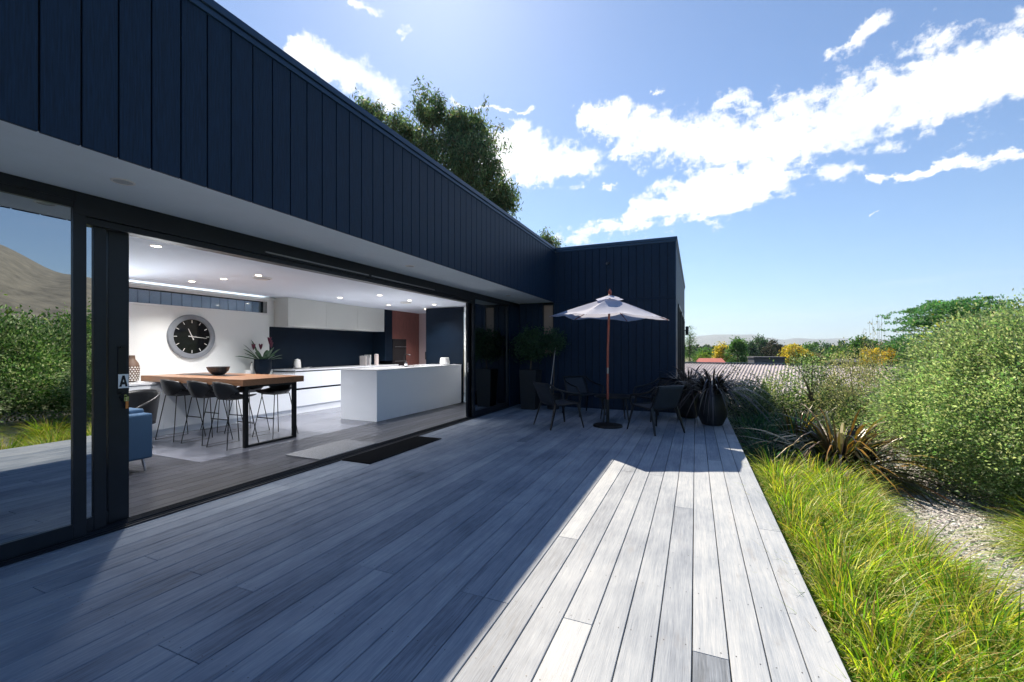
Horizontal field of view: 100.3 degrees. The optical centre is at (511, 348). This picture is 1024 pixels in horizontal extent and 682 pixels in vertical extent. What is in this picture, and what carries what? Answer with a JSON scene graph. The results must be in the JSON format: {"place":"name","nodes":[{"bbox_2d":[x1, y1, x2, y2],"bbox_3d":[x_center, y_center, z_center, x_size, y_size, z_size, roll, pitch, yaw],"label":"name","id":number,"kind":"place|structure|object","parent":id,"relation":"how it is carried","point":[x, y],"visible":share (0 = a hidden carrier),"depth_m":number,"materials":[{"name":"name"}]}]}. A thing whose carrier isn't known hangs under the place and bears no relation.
{"place":"outdoors","nodes":[
{"label":"outdoors","id":0,"kind":"place"},
{"bbox_2d":[214,0,1023,339],"label":"sky","id":1,"kind":"structure","parent":0,"point":[817,169],"materials":[{"name":"blue"}]},
{"bbox_2d":[696,358,724,363],"bbox_3d":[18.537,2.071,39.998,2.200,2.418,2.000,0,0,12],"label":"red roof house","id":2,"kind":"structure","parent":0,"point":[710,359],"depth_m":39.56,"materials":[{"name":"red tile"}]},
{"bbox_2d":[747,356,785,364],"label":"dark shed","id":3,"kind":"structure","parent":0,"point":[760,359],"depth_m":35.28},
{"bbox_2d":[685,334,939,349],"bbox_3d":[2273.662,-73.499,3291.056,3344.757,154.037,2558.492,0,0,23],"label":"hills","id":4,"kind":"structure","parent":0,"point":[710,340],"depth_m":3407.88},
{"bbox_2d":[685,357,1023,681],"bbox_3d":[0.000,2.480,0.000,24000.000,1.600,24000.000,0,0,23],"label":"ground","id":5,"kind":"structure","parent":0,"point":[966,516],"depth_m":4.21,"materials":[{"name":"grey gravel"}]},
{"bbox_2d":[129,289,258,311],"bbox_3d":[-7.850,-0.105,6.358,0.080,3.450,9.500,0,0,23],"label":"metal fence","id":6,"kind":"object","parent":5,"relation":"on","point":[147,296],"depth_m":8.91,"materials":[{"name":"metal"}]},
{"bbox_2d":[0,0,684,566],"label":"house","id":7,"kind":"structure","parent":5,"relation":"on","point":[238,152],"depth_m":3.23,"materials":[{"name":"black"}]},
{"bbox_2d":[0,183,86,560],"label":"sliding door","id":8,"kind":"structure","parent":7,"relation":"in","point":[43,241],"depth_m":2.77,"materials":[{"name":"clear glass"}]},
{"bbox_2d":[87,226,105,531],"bbox_3d":[-3.466,0.138,1.915,0.040,2.295,2.588,0,0,23],"label":"sliding door","id":9,"kind":"structure","parent":7,"relation":"in","point":[96,236],"depth_m":3.04,"materials":[{"name":"black metal"}]},
{"bbox_2d":[106,231,128,523],"bbox_3d":[-3.470,0.138,2.002,0.060,2.295,2.746,0,0,23],"label":"sliding door","id":10,"kind":"structure","parent":7,"relation":"in","point":[117,244],"depth_m":3.19,"materials":[{"name":"black metal"}]},
{"bbox_2d":[110,178,135,185],"bbox_3d":[-2.499,-1.073,2.747,0.125,0.005,0.125,0,0,23],"label":"soffit downlight","id":11,"kind":"object","parent":7,"relation":"attached to","point":[123,181],"visible":1,"depth_m":2.74,"materials":[{"name":"white ceramic"}]},
{"bbox_2d":[166,315,214,358],"bbox_3d":[-5.556,-0.214,7.431,0.050,0.766,0.766,0,0,23],"label":"wall clock","id":12,"kind":"object","parent":7,"relation":"attached to","point":[190,336],"depth_m":7.41,"materials":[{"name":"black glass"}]},
{"bbox_2d":[129,285,272,314],"bbox_3d":[-6.127,-0.848,6.321,0.155,0.305,5.590,0,0,23],"label":"window","id":13,"kind":"structure","parent":7,"relation":"in","point":[269,304],"depth_m":7.63,"materials":[{"name":"black"}]},
{"bbox_2d":[274,297,383,331],"bbox_3d":[-4.182,-0.758,10.160,0.415,0.596,2.938,0,0,23],"label":"wall cabinet","id":14,"kind":"object","parent":7,"relation":"attached to","point":[289,312],"depth_m":9.62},
{"bbox_2d":[274,297,383,331],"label":"doors","id":15,"kind":"structure","parent":14,"relation":"in","point":[289,312],"depth_m":9.62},
{"bbox_2d":[466,303,470,416],"bbox_3d":[-0.511,0.138,8.891,0.068,2.295,1.740,0,0,23],"label":"sliding door","id":16,"kind":"structure","parent":7,"relation":"in","point":[468,305],"depth_m":8.14,"materials":[{"name":"black metal"}]},
{"bbox_2d":[471,303,471,415],"bbox_3d":[-0.451,0.138,8.947,0.040,2.295,1.590,0,0,23],"label":"sliding door","id":17,"kind":"structure","parent":7,"relation":"in","point":[471,303],"depth_m":8.22,"materials":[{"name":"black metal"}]},
{"bbox_2d":[472,296,508,416],"bbox_3d":[-0.422,0.138,8.891,0.040,2.295,1.670,0,0,23],"label":"sliding door","id":18,"kind":"structure","parent":7,"relation":"in","point":[490,318],"depth_m":8.79,"materials":[{"name":"glass"}]},
{"bbox_2d":[543,304,553,354],"bbox_3d":[0.847,-0.455,9.924,0.275,1.170,0.030,0,0,23],"label":"window","id":19,"kind":"structure","parent":7,"relation":"in","point":[548,309],"depth_m":9.93,"materials":[{"name":"grey glass"}]},
{"bbox_2d":[678,304,680,376],"bbox_3d":[4.153,0.140,10.650,0.080,2.360,1.750,0,0,23],"label":"window","id":20,"kind":"structure","parent":7,"relation":"in","point":[679,308],"depth_m":11.23,"materials":[{"name":"black metal"}]},
{"bbox_2d":[681,312,682,374],"bbox_3d":[5.030,0.140,12.695,0.080,2.360,1.500,0,0,23],"label":"window","id":21,"kind":"structure","parent":7,"relation":"in","point":[681,312],"depth_m":12.17,"materials":[{"name":"black metal"}]},
{"bbox_2d":[349,75,523,219],"bbox_3d":[-4.021,-5.499,22.262,9.332,16.254,5.408,0,0,5],"label":"gum tree","id":22,"kind":"object","parent":5,"relation":"on","point":[461,143],"visible":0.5,"depth_m":21.16,"materials":[{"name":"green plant"}]},
{"bbox_2d":[537,226,565,247],"bbox_3d":[2.084,-2.405,26.050,2.190,10.056,1.791,0,0,23],"label":"gum tree","id":23,"kind":"object","parent":5,"relation":"on","point":[551,241],"visible":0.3,"depth_m":25.64,"materials":[{"name":"green plant"}]},
{"bbox_2d":[685,326,697,361],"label":"young conifer","id":24,"kind":"object","parent":5,"relation":"on","point":[689,348],"visible":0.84,"depth_m":26.91,"materials":[{"name":"green plant"}]},
{"bbox_2d":[652,418,731,681],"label":"deck subframe","id":25,"kind":"object","parent":5,"relation":"on","point":[692,580],"depth_m":2.38,"materials":[{"name":"grey wood"}]},
{"bbox_2d":[0,404,850,681],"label":"deck","id":26,"kind":"structure","parent":25,"relation":"on","point":[512,544],"depth_m":2.47,"materials":[{"name":"grey wood"}]},
{"bbox_2d":[342,436,441,463],"bbox_3d":[-1.521,1.313,5.657,0.425,0.010,1.500,0,0,23],"label":"door mat","id":27,"kind":"object","parent":26,"relation":"on","point":[380,454],"depth_m":5.51,"materials":[{"name":"black rubber"}]},
{"bbox_2d":[508,325,552,409],"bbox_3d":[0.395,0.361,9.418,1.082,1.918,0.922,0,0,23],"label":"potted tree","id":28,"kind":"object","parent":26,"relation":"on","point":[530,351],"visible":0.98,"depth_m":9.30,"materials":[{"name":"green plant"}]},
{"bbox_2d":[540,326,568,409],"bbox_3d":[0.908,0.411,9.449,0.664,1.818,0.712,0,0,-19],"label":"standard tree","id":29,"kind":"object","parent":26,"relation":"on","point":[552,335],"visible":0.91,"depth_m":9.32,"materials":[{"name":"green plant"}]},
{"bbox_2d":[533,381,583,430],"bbox_3d":[0.764,0.943,7.310,0.710,0.758,0.651,0,0,-24],"label":"patio chair","id":30,"kind":"object","parent":26,"relation":"on","point":[545,395],"visible":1,"depth_m":7.16,"materials":[{"name":"black"}]},
{"bbox_2d":[562,375,605,416],"bbox_3d":[1.440,0.943,8.715,0.651,0.758,0.710,0,0,-26],"label":"patio chair","id":31,"kind":"object","parent":26,"relation":"on","point":[575,384],"visible":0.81,"depth_m":8.92,"materials":[{"name":"black"}]},
{"bbox_2d":[549,289,667,428],"bbox_3d":[1.652,0.148,7.285,1.908,2.344,2.013,0,0,23],"label":"patio umbrella","id":32,"kind":"object","parent":26,"relation":"on","point":[609,306],"visible":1,"depth_m":7.25,"materials":[{"name":"fabric"}]},
{"bbox_2d":[594,393,634,421],"bbox_3d":[1.875,1.087,7.824,0.730,0.470,0.730,0,0,23],"label":"patio table","id":33,"kind":"object","parent":26,"relation":"on","point":[617,396],"visible":0.88,"depth_m":7.66,"materials":[{"name":"black"}]},
{"bbox_2d":[627,385,684,435],"bbox_3d":[2.319,0.943,6.853,0.651,0.758,0.710,0,0,-25],"label":"patio chair","id":34,"kind":"object","parent":26,"relation":"on","point":[667,397],"visible":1,"depth_m":6.63,"materials":[{"name":"black"}]},
{"bbox_2d":[633,377,678,421],"bbox_3d":[2.727,0.943,8.109,0.710,0.758,0.651,0,0,-18],"label":"patio chair","id":35,"kind":"object","parent":26,"relation":"on","point":[652,396],"visible":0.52,"depth_m":8.24,"materials":[{"name":"black"}]},
{"bbox_2d":[632,365,746,423],"bbox_3d":[3.417,0.837,8.313,2.376,1.107,2.443,0,0,23],"label":"round planter","id":36,"kind":"object","parent":26,"relation":"on","point":[684,409],"visible":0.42,"depth_m":8.08,"materials":[{"name":"black plant"}]},
{"bbox_2d":[668,367,780,427],"bbox_3d":[3.539,0.827,7.431,2.319,1.083,2.607,0,0,-19],"label":"round planter","id":37,"kind":"object","parent":26,"relation":"on","point":[712,404],"visible":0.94,"depth_m":7.24,"materials":[{"name":"black ceramic"}]},
{"bbox_2d":[711,341,731,363],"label":"flowering tree","id":38,"kind":"object","parent":5,"relation":"on","point":[718,351],"visible":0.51,"depth_m":57.54,"materials":[{"name":"yellow plant"}]},
{"bbox_2d":[722,335,752,363],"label":"broadleaf tree","id":39,"kind":"object","parent":5,"relation":"on","point":[738,348],"visible":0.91,"depth_m":51.52,"materials":[{"name":"green plant"}]},
{"bbox_2d":[711,358,789,422],"bbox_3d":[5.097,0.955,9.790,2.284,1.575,2.021,0,0,23],"label":"olive shrub","id":40,"kind":"object","parent":5,"relation":"on","point":[757,405],"visible":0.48,"depth_m":9.39,"materials":[{"name":"green plant"}]},
{"bbox_2d":[745,341,760,359],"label":"broadleaf tree","id":41,"kind":"object","parent":5,"relation":"on","point":[752,350],"visible":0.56,"depth_m":59.64,"materials":[{"name":"green plant"}]},
{"bbox_2d":[727,412,779,434],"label":"strap leaf plant","id":42,"kind":"object","parent":5,"relation":"on","point":[735,422],"visible":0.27,"depth_m":8.23,"materials":[{"name":"green plant"}]},
{"bbox_2d":[731,416,786,441],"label":"strap leaf plant","id":43,"kind":"object","parent":5,"relation":"on","point":[763,427],"visible":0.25,"depth_m":7.56,"materials":[{"name":"green plant"}]},
{"bbox_2d":[744,333,775,355],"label":"broadleaf tree","id":44,"kind":"object","parent":5,"relation":"on","point":[758,342],"visible":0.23,"depth_m":63.52,"materials":[{"name":"green plant"}]},
{"bbox_2d":[734,425,801,457],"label":"strap leaf plant","id":45,"kind":"object","parent":5,"relation":"on","point":[748,435],"visible":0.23,"depth_m":6.96,"materials":[{"name":"green plant"}]},
{"bbox_2d":[728,358,808,419],"bbox_3d":[5.710,0.963,9.744,1.758,1.553,1.770,0,0,23],"label":"young shrub","id":46,"kind":"object","parent":5,"relation":"on","point":[779,388],"visible":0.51,"depth_m":9.48,"materials":[{"name":"green plant"}]},
{"bbox_2d":[760,339,784,356],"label":"broadleaf tree","id":47,"kind":"object","parent":5,"relation":"on","point":[770,349],"visible":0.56,"depth_m":59.60,"materials":[{"name":"green plant"}]},
{"bbox_2d":[733,407,815,425],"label":"strap leaf plant","id":48,"kind":"object","parent":5,"relation":"on","point":[754,416],"visible":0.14,"depth_m":8.87,"materials":[{"name":"green plant"}]},
{"bbox_2d":[738,435,817,472],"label":"strap leaf plant","id":49,"kind":"object","parent":5,"relation":"on","point":[753,452],"visible":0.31,"depth_m":5.81,"materials":[{"name":"green plant"}]},
{"bbox_2d":[728,376,831,418],"bbox_3d":[6.681,1.218,10.857,2.830,1.349,1.644,0,0,23],"label":"shrub","id":50,"kind":"object","parent":5,"relation":"on","point":[796,404],"visible":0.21,"depth_m":10.48,"materials":[{"name":"green plant"}]},
{"bbox_2d":[738,430,824,466],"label":"strap leaf plant","id":51,"kind":"object","parent":5,"relation":"on","point":[772,445],"visible":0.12,"depth_m":6.26,"materials":[{"name":"green plant"}]},
{"bbox_2d":[685,340,886,357],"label":"distant wood","id":52,"kind":"object","parent":5,"relation":"on","point":[708,346],"visible":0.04,"depth_m":160.22,"materials":[{"name":"green plant"}]},
{"bbox_2d":[777,343,807,364],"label":"flowering tree","id":53,"kind":"object","parent":5,"relation":"on","point":[791,348],"visible":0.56,"depth_m":55.52,"materials":[{"name":"yellow plant"}]},
{"bbox_2d":[751,418,836,448],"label":"strap leaf plant","id":54,"kind":"object","parent":5,"relation":"on","point":[786,432],"visible":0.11,"depth_m":7.03,"materials":[{"name":"green plant"}]},
{"bbox_2d":[744,447,846,486],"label":"tussock grass","id":55,"kind":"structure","parent":5,"relation":"on","point":[786,469],"depth_m":5.06,"materials":[{"name":"green plant"}]},
{"bbox_2d":[685,362,908,414],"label":"neighbour building","id":56,"kind":"structure","parent":5,"relation":"on","point":[757,368],"depth_m":17.98,"materials":[{"name":"metal"}]},
{"bbox_2d":[770,401,835,437],"bbox_3d":[4.782,1.235,7.006,1.023,0.898,0.975,0,0,-13],"label":"bronze flax","id":57,"kind":"object","parent":5,"relation":"on","point":[787,420],"visible":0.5,"depth_m":7.06,"materials":[{"name":"brown plant"}]},
{"bbox_2d":[777,346,843,400],"bbox_3d":[6.462,0.525,9.210,1.285,1.210,1.568,0,0,23],"label":"young shrub","id":58,"kind":"object","parent":5,"relation":"on","point":[804,365],"visible":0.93,"depth_m":9.14,"materials":[{"name":"green plant"}]},
{"bbox_2d":[746,456,881,516],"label":"tussock grass","id":59,"kind":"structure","parent":5,"relation":"on","point":[765,488],"depth_m":4.52,"materials":[{"name":"green plant"}]},
{"bbox_2d":[811,341,837,359],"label":"broadleaf tree","id":60,"kind":"object","parent":5,"relation":"on","point":[826,345],"visible":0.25,"depth_m":79.88,"materials":[{"name":"green plant"}]},
{"bbox_2d":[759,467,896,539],"bbox_3d":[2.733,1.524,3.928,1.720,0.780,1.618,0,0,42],"label":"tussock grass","id":61,"kind":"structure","parent":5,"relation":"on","point":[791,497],"depth_m":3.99,"materials":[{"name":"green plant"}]},
{"bbox_2d":[760,446,906,509],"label":"tussock grass","id":62,"kind":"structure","parent":5,"relation":"on","point":[811,466],"depth_m":5.00,"materials":[{"name":"green plant"}]},
{"bbox_2d":[775,409,898,446],"bbox_3d":[5.594,1.474,7.252,1.822,1.036,1.823,0,0,-21],"label":"ground shrub","id":63,"kind":"object","parent":5,"relation":"on","point":[837,429],"visible":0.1,"depth_m":7.42,"materials":[{"name":"green plant"}]},
{"bbox_2d":[799,367,878,416],"bbox_3d":[8.101,1.168,10.449,2.303,1.448,1.710,0,0,23],"label":"shrub","id":64,"kind":"object","parent":5,"relation":"on","point":[835,397],"visible":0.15,"depth_m":10.45,"materials":[{"name":"green plant"}]},
{"bbox_2d":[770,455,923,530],"bbox_3d":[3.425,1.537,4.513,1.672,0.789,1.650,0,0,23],"label":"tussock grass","id":65,"kind":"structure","parent":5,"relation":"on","point":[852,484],"depth_m":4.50,"materials":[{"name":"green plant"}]},
{"bbox_2d":[789,333,907,427],"bbox_3d":[7.281,0.814,9.021,2.281,2.251,2.343,0,0,-39],"label":"pale shrub","id":66,"kind":"object","parent":5,"relation":"on","point":[857,373],"visible":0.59,"depth_m":8.96,"materials":[{"name":"green plant"}]},
{"bbox_2d":[809,389,905,445],"bbox_3d":[6.658,1.304,7.867,2.008,1.174,1.916,0,0,23],"label":"shrub","id":67,"kind":"object","parent":5,"relation":"on","point":[848,410],"visible":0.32,"depth_m":7.99,"materials":[{"name":"green plant"}]},
{"bbox_2d":[768,469,952,542],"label":"tussock grass","id":68,"kind":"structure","parent":5,"relation":"on","point":[863,497],"depth_m":4.02,"materials":[{"name":"green plant"}]},
{"bbox_2d":[839,334,883,363],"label":"broadleaf tree","id":69,"kind":"object","parent":5,"relation":"on","point":[856,342],"visible":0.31,"depth_m":45.76,"materials":[{"name":"green plant"}]},
{"bbox_2d":[728,404,1001,513],"bbox_3d":[4.306,1.516,5.648,3.666,1.516,3.636,0,0,23],"label":"bronze flax","id":70,"kind":"object","parent":5,"relation":"on","point":[853,444],"visible":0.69,"depth_m":5.41,"materials":[{"name":"brown plant"}]},
{"bbox_2d":[745,486,986,575],"bbox_3d":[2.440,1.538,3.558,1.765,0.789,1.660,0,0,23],"label":"tussock grass","id":71,"kind":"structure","parent":5,"relation":"on","point":[799,520],"depth_m":3.49,"materials":[{"name":"green plant"}]},
{"bbox_2d":[857,346,887,364],"bbox_3d":[28.677,1.619,34.059,2.107,3.723,2.124,0,0,23],"label":"flowering tree","id":72,"kind":"object","parent":5,"relation":"on","point":[869,354],"visible":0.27,"depth_m":33.97,"materials":[{"name":"yellow plant"}]},
{"bbox_2d":[860,314,886,376],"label":"tall weed","id":73,"kind":"object","parent":5,"relation":"on","point":[873,344],"visible":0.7,"depth_m":15.21,"materials":[{"name":"green plant"}]},
{"bbox_2d":[877,348,898,364],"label":"flowering tree","id":74,"kind":"object","parent":5,"relation":"on","point":[889,351],"visible":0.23,"depth_m":31.97,"materials":[{"name":"yellow plant"}]},
{"bbox_2d":[755,505,1023,681],"bbox_3d":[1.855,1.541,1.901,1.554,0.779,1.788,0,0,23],"label":"tussock grass","id":75,"kind":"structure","parent":5,"relation":"on","point":[872,650],"depth_m":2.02,"materials":[{"name":"green plant"}]},
{"bbox_2d":[867,334,918,366],"bbox_3d":[35.953,1.032,39.921,4.706,4.902,4.489,0,0,23],"label":"broadleaf tree","id":76,"kind":"object","parent":5,"relation":"on","point":[883,348],"visible":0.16,"depth_m":39.95,"materials":[{"name":"green plant"}]},
{"bbox_2d":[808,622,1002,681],"bbox_3d":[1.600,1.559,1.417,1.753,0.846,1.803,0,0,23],"label":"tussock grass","id":77,"kind":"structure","parent":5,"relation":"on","point":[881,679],"depth_m":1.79,"materials":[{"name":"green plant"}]},
{"bbox_2d":[885,342,928,366],"bbox_3d":[28.448,1.411,30.098,3.004,4.140,2.944,0,0,23],"label":"broadleaf tree","id":78,"kind":"object","parent":5,"relation":"on","point":[900,356],"visible":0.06,"depth_m":30.30,"materials":[{"name":"green plant"}]},
{"bbox_2d":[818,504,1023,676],"bbox_3d":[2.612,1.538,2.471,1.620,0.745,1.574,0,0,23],"label":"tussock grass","id":79,"kind":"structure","parent":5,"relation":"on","point":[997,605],"depth_m":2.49,"materials":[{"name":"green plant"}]},
{"bbox_2d":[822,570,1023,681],"bbox_3d":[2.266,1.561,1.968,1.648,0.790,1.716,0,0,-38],"label":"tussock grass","id":80,"kind":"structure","parent":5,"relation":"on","point":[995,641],"depth_m":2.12,"materials":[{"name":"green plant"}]},
{"bbox_2d":[840,288,1023,518],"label":"pittosporum shrub","id":81,"kind":"object","parent":5,"relation":"on","point":[981,363],"visible":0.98,"depth_m":4.64,"materials":[{"name":"green plant"}]},
{"bbox_2d":[874,294,1020,349],"bbox_3d":[23.050,0.371,21.884,7.230,6.227,3.772,0,0,5],"label":"feathery tree","id":82,"kind":"object","parent":5,"relation":"on","point":[930,306],"visible":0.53,"depth_m":21.75,"materials":[{"name":"green plant"}]},
{"bbox_2d":[893,292,1023,439],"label":"pittosporum shrub","id":83,"kind":"object","parent":5,"relation":"on","point":[957,316],"visible":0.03,"depth_m":7.63,"materials":[{"name":"green plant"}]},
{"bbox_2d":[944,494,1023,575],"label":"tussock grass","id":84,"kind":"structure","parent":5,"relation":"on","point":[1021,534],"depth_m":3.53,"materials":[{"name":"green plant"}]},
{"bbox_2d":[860,450,1023,608],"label":"gravel","id":85,"kind":"structure","parent":0,"point":[965,523],"depth_m":4.26,"materials":[{"name":"grey gravel"}]},
{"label":"floor slab","id":86,"kind":"structure","parent":0,"visible":0},
{"bbox_2d":[129,455,198,478],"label":"lounge floor","id":87,"kind":"structure","parent":86,"relation":"on","point":[155,463],"depth_m":4.88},
{"bbox_2d":[129,408,151,470],"bbox_3d":[-4.972,0.991,4.580,1.850,0.661,1.000,0,0,23],"label":"sofa","id":88,"kind":"object","parent":87,"relation":"on","point":[140,433],"visible":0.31,"depth_m":4.58,"materials":[{"name":"blue fabric"}]},
{"bbox_2d":[129,389,160,447],"bbox_3d":[-4.984,0.936,5.530,0.718,0.774,0.660,0,0,3],"label":"lounge chair","id":89,"kind":"object","parent":87,"relation":"on","point":[147,400],"visible":0.3,"depth_m":5.78,"materials":[{"name":"grey fabric"}]},
{"bbox_2d":[129,373,294,436],"bbox_3d":[-5.807,0.910,6.078,0.645,0.820,5.795,0,0,23],"label":"bench","id":90,"kind":"object","parent":87,"relation":"on","point":[166,425],"visible":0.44,"depth_m":6.99,"materials":[{"name":"white paint"}]},
{"bbox_2d":[129,355,139,381],"bbox_3d":[-5.803,0.299,6.514,0.212,0.402,0.212,0,0,23],"label":"vase","id":91,"kind":"object","parent":90,"relation":"on","point":[134,370],"visible":0.52,"depth_m":6.47,"materials":[{"name":"brown ceramic"}]},
{"bbox_2d":[152,407,378,461],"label":"tile floor","id":92,"kind":"structure","parent":86,"relation":"on","point":[317,422],"depth_m":6.52,"materials":[{"name":"grey tile"}]},
{"bbox_2d":[155,379,205,441],"bbox_3d":[-4.872,0.870,6.272,0.443,0.882,0.471,0,0,23],"label":"bar stool","id":93,"kind":"object","parent":92,"relation":"on","point":[172,388],"visible":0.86,"depth_m":6.11,"materials":[{"name":"black plastic"}]},
{"bbox_2d":[181,380,232,445],"bbox_3d":[-4.311,0.870,6.032,0.443,0.882,0.471,0,0,21],"label":"bar stool","id":94,"kind":"object","parent":92,"relation":"on","point":[197,389],"visible":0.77,"depth_m":5.86,"materials":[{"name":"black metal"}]},
{"bbox_2d":[141,372,303,447],"bbox_3d":[-4.406,0.862,6.497,2.320,0.916,0.950,0,0,23],"label":"dining table","id":95,"kind":"object","parent":92,"relation":"on","point":[246,381],"visible":0.99,"depth_m":6.08,"materials":[{"name":"brown wood"}]},
{"bbox_2d":[177,373,239,375],"bbox_3d":[-4.705,0.402,6.663,1.200,0.004,0.300,0,0,23],"label":"table runner","id":96,"kind":"object","parent":95,"relation":"on","point":[203,374],"visible":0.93,"depth_m":6.68,"materials":[{"name":"black fabric"}]},
{"bbox_2d":[206,366,229,374],"bbox_3d":[-4.501,0.336,6.554,0.310,0.125,0.310,0,0,23],"label":"bowl","id":97,"kind":"object","parent":96,"relation":"on","point":[218,370],"visible":0.96,"depth_m":6.46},
{"bbox_2d":[236,337,280,373],"bbox_3d":[-4.888,0.129,8.376,0.624,0.742,0.800,0,0,23],"label":"flower pot","id":98,"kind":"object","parent":95,"relation":"on","point":[263,365],"visible":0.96,"depth_m":8.30,"materials":[{"name":"green plant"}]},
{"bbox_2d":[206,382,258,450],"bbox_3d":[-3.787,0.870,5.785,0.443,0.882,0.471,0,0,25],"label":"bar stool","id":99,"kind":"object","parent":92,"relation":"on","point":[223,391],"visible":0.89,"depth_m":5.62,"materials":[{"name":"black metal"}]},
{"bbox_2d":[224,386,269,433],"bbox_3d":[-4.171,0.870,6.767,0.443,0.882,0.471,0,0,20],"label":"bar stool","id":100,"kind":"object","parent":92,"relation":"on","point":[240,389],"visible":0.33,"depth_m":6.78,"materials":[{"name":"black metal"}]},
{"bbox_2d":[252,384,297,438],"bbox_3d":[-3.572,0.870,6.488,0.443,0.882,0.471,0,0,23],"label":"bar stool","id":101,"kind":"object","parent":92,"relation":"on","point":[278,389],"visible":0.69,"depth_m":6.45,"materials":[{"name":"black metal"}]},
{"bbox_2d":[269,327,398,413],"bbox_3d":[-4.038,0.430,10.207,0.648,1.779,3.340,0,0,23],"label":"kitchen counter","id":102,"kind":"object","parent":92,"relation":"on","point":[327,355],"visible":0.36,"depth_m":9.54,"materials":[{"name":"white laminate"}]},
{"bbox_2d":[373,309,418,364],"bbox_3d":[-3.291,0.132,12.213,0.435,2.376,1.525,0,0,23],"label":"tall unit","id":103,"kind":"object","parent":92,"relation":"on","point":[400,325],"visible":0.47,"depth_m":11.94,"materials":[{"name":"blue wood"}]},
{"bbox_2d":[380,339,405,365],"bbox_3d":[-3.328,0.170,12.053,0.483,0.890,0.597,0,0,23],"label":"wall oven","id":104,"kind":"object","parent":103,"relation":"in","point":[398,351],"depth_m":11.93,"materials":[{"name":"black glass"}]},
{"bbox_2d":[340,354,461,421],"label":"kitchen island","id":105,"kind":"structure","parent":92,"relation":"on","point":[374,394],"depth_m":8.30,"materials":[{"name":"white laminate"}]},
{"bbox_2d":[129,402,465,516],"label":"timber floor","id":106,"kind":"structure","parent":86,"relation":"on","point":[152,491],"depth_m":4.84,"materials":[{"name":"grey wood"}]},
{"bbox_2d":[286,439,376,459],"bbox_3d":[-2.346,1.313,5.630,0.590,0.010,0.980,0,0,23],"label":"floor mat","id":107,"kind":"object","parent":106,"relation":"on","point":[325,451],"visible":0.91,"depth_m":5.56,"materials":[{"name":"grey fabric"}]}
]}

